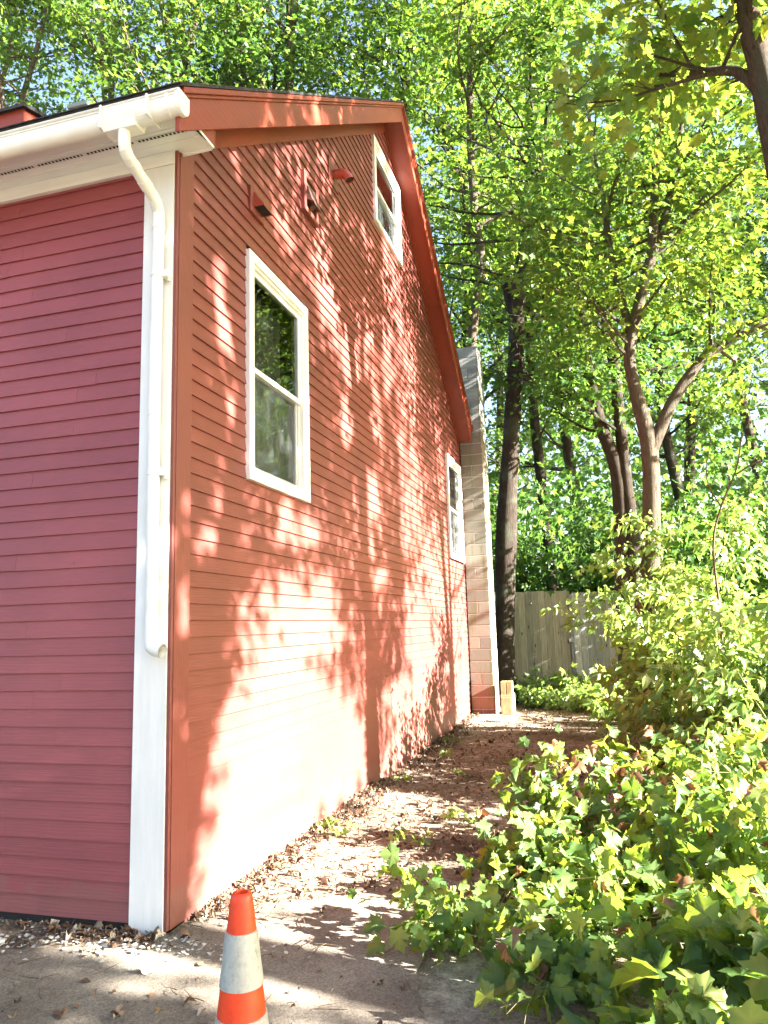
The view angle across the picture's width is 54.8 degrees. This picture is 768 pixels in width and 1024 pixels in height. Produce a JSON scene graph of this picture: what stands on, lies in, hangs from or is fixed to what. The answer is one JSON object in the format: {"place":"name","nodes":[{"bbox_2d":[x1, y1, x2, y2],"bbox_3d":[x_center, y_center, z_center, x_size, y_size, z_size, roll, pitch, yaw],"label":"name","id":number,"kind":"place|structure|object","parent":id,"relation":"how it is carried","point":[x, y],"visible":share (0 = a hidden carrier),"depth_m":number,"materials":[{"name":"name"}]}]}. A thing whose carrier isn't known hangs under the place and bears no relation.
{"place":"outdoors","nodes":[
{"label":"outdoors","id":0,"kind":"place"},
{"bbox_2d":[0,892,426,1023],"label":"driveway","id":1,"kind":"structure","parent":0,"point":[361,995],"depth_m":3.38,"materials":[{"name":"concrete"}]},
{"bbox_2d":[215,889,268,1023],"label":"traffic cone","id":2,"kind":"object","parent":1,"relation":"on","point":[241,1000],"visible":1,"depth_m":2.32,"materials":[{"name":"orange plastic"}]},
{"bbox_2d":[0,663,708,1023],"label":"ground","id":3,"kind":"structure","parent":0,"point":[448,989],"depth_m":5.14,"materials":[{"name":"brown soil"}]},
{"bbox_2d":[0,0,114,109],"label":"tall maple","id":4,"kind":"object","parent":3,"relation":"on","point":[19,82],"visible":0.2,"depth_m":27.22,"materials":[{"name":"green plant"}]},
{"bbox_2d":[0,0,157,114],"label":"tall maple","id":5,"kind":"object","parent":3,"relation":"on","point":[33,57],"visible":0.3,"depth_m":24.34,"materials":[{"name":"green plant"}]},
{"bbox_2d":[0,0,203,114],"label":"tall maple","id":6,"kind":"object","parent":3,"relation":"on","point":[55,7],"visible":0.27,"depth_m":23.05,"materials":[{"name":"green plant"}]},
{"bbox_2d":[0,921,309,969],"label":"paint chips","id":7,"kind":"object","parent":3,"relation":"on","point":[134,944],"visible":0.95,"depth_m":3.71,"materials":[{"name":"white paint"}]},
{"bbox_2d":[41,0,285,111],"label":"tall maple","id":8,"kind":"object","parent":3,"relation":"on","point":[164,17],"visible":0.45,"depth_m":20.63,"materials":[{"name":"green plant"}]},
{"bbox_2d":[127,0,347,90],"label":"tall maple","id":9,"kind":"object","parent":3,"relation":"on","point":[224,56],"visible":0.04,"depth_m":28.52,"materials":[{"name":"green plant"}]},
{"bbox_2d":[0,81,499,935],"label":"house","id":10,"kind":"structure","parent":3,"relation":"on","point":[246,601],"depth_m":4.74,"materials":[{"name":"red paint"}]},
{"bbox_2d":[245,248,310,502],"bbox_3d":[-1.000,-0.974,5.805,0.446,2.095,1.510,-4,-9,16],"label":"window","id":11,"kind":"structure","parent":10,"relation":"in","point":[263,389],"depth_m":5.99,"materials":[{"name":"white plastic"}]},
{"bbox_2d":[371,134,402,266],"bbox_3d":[-0.075,-3.941,9.544,0.296,1.125,1.230,-4,-9,16],"label":"window","id":12,"kind":"structure","parent":10,"relation":"in","point":[379,160],"depth_m":9.69,"materials":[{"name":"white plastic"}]},
{"bbox_2d":[445,453,464,562],"bbox_3d":[1.087,-0.025,12.615,0.296,1.720,1.240,-4,-9,16],"label":"window","id":13,"kind":"structure","parent":10,"relation":"in","point":[450,463],"depth_m":12.98,"materials":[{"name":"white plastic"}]},
{"bbox_2d":[147,0,358,94],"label":"tall maple","id":14,"kind":"object","parent":3,"relation":"on","point":[204,54],"visible":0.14,"depth_m":20.85,"materials":[{"name":"green plant"}]},
{"bbox_2d":[133,0,437,234],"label":"tall maple","id":15,"kind":"object","parent":3,"relation":"on","point":[254,30],"visible":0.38,"depth_m":20.76,"materials":[{"name":"green plant"}]},
{"bbox_2d":[0,724,591,1023],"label":"fallen twigs","id":16,"kind":"object","parent":3,"relation":"on","point":[280,905],"visible":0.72,"depth_m":3.72,"materials":[{"name":"brown wood"}]},
{"bbox_2d":[0,703,668,1023],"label":"leaf litter","id":17,"kind":"object","parent":3,"relation":"on","point":[128,930],"visible":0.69,"depth_m":5.15,"materials":[{"name":"brown plant"}]},
{"bbox_2d":[313,810,357,836],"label":"weed","id":18,"kind":"object","parent":3,"relation":"on","point":[330,822],"visible":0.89,"depth_m":5.68,"materials":[{"name":"green plant"}]},
{"bbox_2d":[270,0,521,392],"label":"tall maple","id":19,"kind":"object","parent":3,"relation":"on","point":[351,84],"visible":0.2,"depth_m":20.23,"materials":[{"name":"green plant"}]},
{"bbox_2d":[392,775,411,780],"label":"weed","id":20,"kind":"object","parent":3,"relation":"on","point":[405,777],"visible":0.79,"depth_m":7.50,"materials":[{"name":"green plant"}]},
{"bbox_2d":[385,822,432,846],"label":"weed","id":21,"kind":"object","parent":3,"relation":"on","point":[399,833],"visible":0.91,"depth_m":5.34,"materials":[{"name":"green plant"}]},
{"bbox_2d":[437,747,453,757],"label":"weed","id":22,"kind":"object","parent":3,"relation":"on","point":[442,752],"visible":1,"depth_m":8.79,"materials":[{"name":"green plant"}]},
{"bbox_2d":[347,841,553,966],"bbox_3d":[0.357,1.923,3.707,0.917,0.508,0.858,4,-11,-34],"label":"maple sapling","id":23,"kind":"object","parent":3,"relation":"on","point":[424,928],"visible":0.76,"depth_m":3.56,"materials":[{"name":"green plant"}]},
{"bbox_2d":[443,735,461,742],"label":"weed","id":24,"kind":"object","parent":3,"relation":"on","point":[449,739],"visible":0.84,"depth_m":9.87,"materials":[{"name":"green plant"}]},
{"bbox_2d":[451,768,465,775],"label":"weed","id":25,"kind":"object","parent":3,"relation":"on","point":[459,772],"visible":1,"depth_m":7.69,"materials":[{"name":"green plant"}]},
{"bbox_2d":[438,801,481,826],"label":"weed","id":26,"kind":"object","parent":3,"relation":"on","point":[454,813],"visible":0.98,"depth_m":5.90,"materials":[{"name":"green plant"}]},
{"bbox_2d":[330,0,649,402],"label":"tall maple","id":27,"kind":"object","parent":3,"relation":"on","point":[410,84],"visible":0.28,"depth_m":19.80,"materials":[{"name":"green plant"}]},
{"bbox_2d":[494,668,498,714],"bbox_3d":[1.913,3.062,12.573,0.060,0.820,0.100,-4,-9,16],"label":"white board","id":28,"kind":"object","parent":3,"relation":"on","point":[496,692],"visible":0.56,"depth_m":12.54,"materials":[{"name":"white wood"}]},
{"bbox_2d":[501,693,515,714],"bbox_3d":[2.125,3.298,12.672,0.194,0.372,0.408,-4,-9,16],"label":"concrete block","id":29,"kind":"object","parent":3,"relation":"on","point":[508,706],"depth_m":12.49,"materials":[{"name":"beige concrete"}]},
{"bbox_2d":[501,681,506,694],"bbox_3d":[2.048,2.998,12.650,0.084,0.218,0.215,-4,-9,16],"label":"brick","id":30,"kind":"object","parent":29,"relation":"on","point":[503,688],"visible":0.89,"depth_m":12.55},
{"bbox_2d":[506,681,513,694],"bbox_3d":[2.142,2.991,12.624,0.092,0.218,0.215,-4,-9,16],"label":"brick","id":31,"kind":"object","parent":29,"relation":"on","point":[509,687],"visible":1,"depth_m":12.53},
{"bbox_2d":[431,183,596,521],"bbox_3d":[5.195,-4.800,32.830,7.896,22.142,8.819,4,-10,-32],"label":"tall maple","id":32,"kind":"object","parent":3,"relation":"on","point":[500,437],"visible":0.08,"depth_m":32.32,"materials":[{"name":"green plant"}]},
{"bbox_2d":[400,0,629,346],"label":"maple tree","id":33,"kind":"object","parent":3,"relation":"on","point":[457,9],"visible":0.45,"depth_m":16.88,"materials":[{"name":"green plant"}]},
{"bbox_2d":[489,486,567,662],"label":"understory tree","id":34,"kind":"object","parent":3,"relation":"on","point":[521,561],"visible":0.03,"depth_m":17.18,"materials":[{"name":"green plant"}]},
{"bbox_2d":[460,803,599,898],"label":"maple sapling","id":35,"kind":"object","parent":3,"relation":"on","point":[517,849],"visible":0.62,"depth_m":4.18,"materials":[{"name":"green plant"}]},
{"bbox_2d":[513,677,550,706],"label":"ground plant","id":36,"kind":"object","parent":3,"relation":"on","point":[526,696],"visible":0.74,"depth_m":13.66,"materials":[{"name":"green plant"}]},
{"bbox_2d":[494,590,572,689],"bbox_3d":[0.252,2.944,16.596,7.800,2.137,0.154,-4,-9,16],"label":"wooden fence","id":37,"kind":"object","parent":3,"relation":"on","point":[532,638],"visible":0.09,"depth_m":15.64,"materials":[{"name":"grey wood"}]},
{"bbox_2d":[444,53,628,666],"bbox_3d":[4.497,-5.046,21.670,6.222,19.270,6.062,-5,-9,21],"label":"tall maple","id":38,"kind":"object","parent":3,"relation":"on","point":[538,454],"visible":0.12,"depth_m":21.14,"materials":[{"name":"green plant"}]},
{"bbox_2d":[513,666,560,702],"bbox_3d":[3.000,3.422,14.560,1.018,0.782,1.246,-4,-9,16],"label":"ground plant","id":39,"kind":"object","parent":3,"relation":"on","point":[530,678],"visible":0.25,"depth_m":14.34,"materials":[{"name":"green plant"}]},
{"bbox_2d":[533,681,568,709],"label":"ground plant","id":40,"kind":"object","parent":3,"relation":"on","point":[551,704],"visible":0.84,"depth_m":13.23,"materials":[{"name":"green plant"}]},
{"bbox_2d":[491,480,613,659],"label":"understory tree","id":41,"kind":"object","parent":3,"relation":"on","point":[557,527],"visible":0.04,"depth_m":22.73,"materials":[{"name":"green plant"}]},
{"bbox_2d":[486,724,626,850],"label":"maple sapling","id":42,"kind":"object","parent":3,"relation":"on","point":[539,796],"visible":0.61,"depth_m":5.00,"materials":[{"name":"green plant"}]},
{"bbox_2d":[531,664,584,701],"bbox_3d":[3.390,3.321,14.163,1.120,0.860,1.371,6,-12,-41],"label":"ground plant","id":43,"kind":"object","parent":3,"relation":"on","point":[557,685],"visible":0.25,"depth_m":14.09,"materials":[{"name":"green plant"}]},
{"bbox_2d":[461,88,663,557],"bbox_3d":[6.239,-5.690,27.270,7.896,22.142,8.819,2,-10,-24],"label":"tall maple","id":44,"kind":"object","parent":3,"relation":"on","point":[566,447],"visible":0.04,"depth_m":26.81,"materials":[{"name":"green plant"}]},
{"bbox_2d":[399,0,728,703],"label":"maple tree","id":45,"kind":"object","parent":3,"relation":"on","point":[506,542],"visible":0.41,"depth_m":14.48,"materials":[{"name":"green plant"}]},
{"bbox_2d":[462,854,671,1023],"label":"maple sapling","id":46,"kind":"object","parent":3,"relation":"on","point":[550,968],"visible":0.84,"depth_m":3.08,"materials":[{"name":"green plant"}]},
{"bbox_2d":[554,681,602,712],"bbox_3d":[3.555,3.159,12.780,1.122,0.704,0.916,3,-10,-29],"label":"ground plant","id":47,"kind":"object","parent":3,"relation":"on","point":[574,694],"visible":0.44,"depth_m":12.69,"materials":[{"name":"green plant"}]},
{"bbox_2d":[550,662,615,705],"bbox_3d":[3.617,3.179,13.466,1.495,0.939,1.221,2,-9,-20],"label":"ground plant","id":48,"kind":"object","parent":3,"relation":"on","point":[569,679],"visible":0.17,"depth_m":13.46,"materials":[{"name":"green plant"}]},
{"bbox_2d":[573,664,627,712],"bbox_3d":[3.812,3.027,12.523,1.221,0.939,1.496,-1,-9,-7],"label":"ground plant","id":49,"kind":"object","parent":3,"relation":"on","point":[584,701],"visible":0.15,"depth_m":12.43,"materials":[{"name":"green plant"}]},
{"bbox_2d":[568,664,633,723],"bbox_3d":[3.597,2.814,11.282,1.620,1.017,1.323,-3,-9,9],"label":"ground plant","id":50,"kind":"object","parent":3,"relation":"on","point":[599,714],"visible":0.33,"depth_m":11.11,"materials":[{"name":"green plant"}]},
{"bbox_2d":[489,459,713,673],"bbox_3d":[4.913,1.537,17.354,6.195,5.011,4.111,0,-9,-11],"label":"understory tree","id":51,"kind":"object","parent":3,"relation":"on","point":[562,574],"visible":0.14,"depth_m":17.13,"materials":[{"name":"green plant"}]},
{"bbox_2d":[488,455,727,629],"bbox_3d":[5.179,1.063,16.736,4.728,5.762,7.124,-7,-10,29],"label":"understory tree","id":52,"kind":"object","parent":3,"relation":"on","point":[585,579],"visible":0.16,"depth_m":16.11,"materials":[{"name":"green plant"}]},
{"bbox_2d":[450,3,767,691],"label":"maple tree","id":53,"kind":"object","parent":3,"relation":"on","point":[584,396],"visible":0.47,"depth_m":13.32,"materials":[{"name":"green plant"}]},
{"bbox_2d":[462,0,767,641],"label":"maple tree","id":54,"kind":"object","parent":3,"relation":"on","point":[655,245],"visible":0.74,"depth_m":10.36,"materials":[{"name":"green plant"}]},
{"bbox_2d":[567,592,662,681],"bbox_3d":[5.466,2.663,15.462,3.222,2.045,0.154,-2,-9,0],"label":"wooden fence","id":55,"kind":"object","parent":3,"relation":"on","point":[587,654],"visible":0.12,"depth_m":15.39,"materials":[{"name":"grey wood"}]},
{"bbox_2d":[511,796,727,933],"bbox_3d":[1.210,1.853,3.918,1.145,0.615,0.839,1,-9,-18],"label":"maple sapling","id":56,"kind":"object","parent":3,"relation":"on","point":[636,874],"visible":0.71,"depth_m":3.79,"materials":[{"name":"green plant"}]},
{"bbox_2d":[488,237,767,590],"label":"wood","id":57,"kind":"object","parent":3,"relation":"on","point":[734,431],"visible":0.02,"depth_m":39.25,"materials":[{"name":"green plant"}]},
{"bbox_2d":[500,0,767,179],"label":"maple tree","id":58,"kind":"object","parent":3,"relation":"on","point":[639,99],"visible":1,"depth_m":6.84,"materials":[{"name":"green plant"}]},
{"bbox_2d":[540,483,767,691],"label":"shrub","id":59,"kind":"object","parent":3,"relation":"on","point":[734,533],"visible":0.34,"depth_m":9.63,"materials":[{"name":"green plant"}]},
{"bbox_2d":[548,441,767,591],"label":"understory tree","id":60,"kind":"object","parent":3,"relation":"on","point":[584,467],"visible":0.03,"depth_m":22.14,"materials":[{"name":"green plant"}]},
{"bbox_2d":[570,732,746,868],"bbox_3d":[1.703,1.869,4.649,1.095,0.782,1.320,-4,-9,16],"label":"maple sapling","id":61,"kind":"object","parent":3,"relation":"on","point":[631,789],"visible":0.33,"depth_m":4.68,"materials":[{"name":"green plant"}]},
{"bbox_2d":[582,725,735,826],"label":"maple sapling","id":62,"kind":"object","parent":3,"relation":"on","point":[601,754],"visible":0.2,"depth_m":5.54,"materials":[{"name":"green plant"}]},
{"bbox_2d":[556,943,767,1023],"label":"maple sapling","id":63,"kind":"object","parent":3,"relation":"on","point":[697,998],"visible":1,"depth_m":2.38,"materials":[{"name":"green plant"}]},
{"bbox_2d":[556,80,767,562],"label":"tall maple","id":64,"kind":"object","parent":3,"relation":"on","point":[670,455],"visible":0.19,"depth_m":18.87,"materials":[{"name":"green plant"}]},
{"bbox_2d":[586,558,738,742],"bbox_3d":[3.453,1.724,8.971,1.951,2.362,2.332,-4,-9,16],"label":"shrub","id":65,"kind":"object","parent":3,"relation":"on","point":[615,671],"visible":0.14,"depth_m":8.80,"materials":[{"name":"green plant"}]},
{"bbox_2d":[565,864,767,1011],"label":"maple sapling","id":66,"kind":"object","parent":3,"relation":"on","point":[720,925],"visible":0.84,"depth_m":2.86,"materials":[{"name":"green plant"}]},
{"bbox_2d":[589,660,754,771],"bbox_3d":[2.734,2.000,7.008,1.566,1.190,1.809,-4,-9,16],"label":"shrub","id":67,"kind":"object","parent":3,"relation":"on","point":[664,721],"visible":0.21,"depth_m":7.15,"materials":[{"name":"green plant"}]},
{"bbox_2d":[582,569,767,727],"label":"shrub","id":68,"kind":"object","parent":3,"relation":"on","point":[661,642],"visible":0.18,"depth_m":7.94,"materials":[{"name":"green plant"}]},
{"bbox_2d":[587,0,767,512],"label":"tall maple","id":69,"kind":"object","parent":3,"relation":"on","point":[688,460],"visible":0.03,"depth_m":24.65,"materials":[{"name":"green plant"}]},
{"bbox_2d":[603,436,767,635],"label":"understory tree","id":70,"kind":"object","parent":3,"relation":"on","point":[690,526],"visible":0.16,"depth_m":13.68,"materials":[{"name":"green plant"}]},
{"bbox_2d":[609,481,767,622],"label":"understory tree","id":71,"kind":"object","parent":3,"relation":"on","point":[760,584],"visible":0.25,"depth_m":13.77,"materials":[{"name":"green plant"}]},
{"bbox_2d":[631,771,767,903],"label":"maple sapling","id":72,"kind":"object","parent":3,"relation":"on","point":[734,844],"visible":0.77,"depth_m":3.87,"materials":[{"name":"green plant"}]},
{"bbox_2d":[633,589,767,760],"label":"shrub","id":73,"kind":"object","parent":3,"relation":"on","point":[689,654],"visible":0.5,"depth_m":6.68,"materials":[{"name":"green plant"}]},
{"bbox_2d":[652,77,767,543],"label":"tall maple","id":74,"kind":"object","parent":3,"relation":"on","point":[748,431],"visible":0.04,"depth_m":30.63,"materials":[{"name":"green plant"}]},
{"bbox_2d":[656,721,767,831],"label":"maple sapling","id":75,"kind":"object","parent":3,"relation":"on","point":[720,767],"visible":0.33,"depth_m":4.72,"materials":[{"name":"green plant"}]},
{"bbox_2d":[668,640,767,777],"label":"shrub","id":76,"kind":"object","parent":3,"relation":"on","point":[754,750],"visible":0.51,"depth_m":5.85,"materials":[{"name":"green plant"}]},
{"bbox_2d":[685,430,767,592],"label":"understory tree","id":77,"kind":"object","parent":3,"relation":"on","point":[723,470],"visible":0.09,"depth_m":17.12,"materials":[{"name":"green plant"}]},
{"bbox_2d":[688,95,767,400],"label":"tall maple","id":78,"kind":"object","parent":3,"relation":"on","point":[761,300],"visible":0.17,"depth_m":18.23,"materials":[{"name":"green plant"}]},
{"bbox_2d":[706,432,767,666],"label":"bare sapling","id":79,"kind":"object","parent":3,"relation":"on","point":[713,553],"visible":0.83,"depth_m":7.16,"materials":[{"name":"brown wood"}]},
{"bbox_2d":[723,107,767,427],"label":"tall maple","id":80,"kind":"object","parent":3,"relation":"on","point":[759,361],"visible":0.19,"depth_m":22.18,"materials":[{"name":"green plant"}]},
{"bbox_2d":[728,583,767,643],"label":"shrub","id":81,"kind":"object","parent":3,"relation":"on","point":[754,601],"visible":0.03,"depth_m":8.74,"materials":[{"name":"green plant"}]},
{"bbox_2d":[0,0,767,586],"label":"sky","id":82,"kind":"structure","parent":0,"point":[760,429],"materials":[{"name":"white"}]}
]}

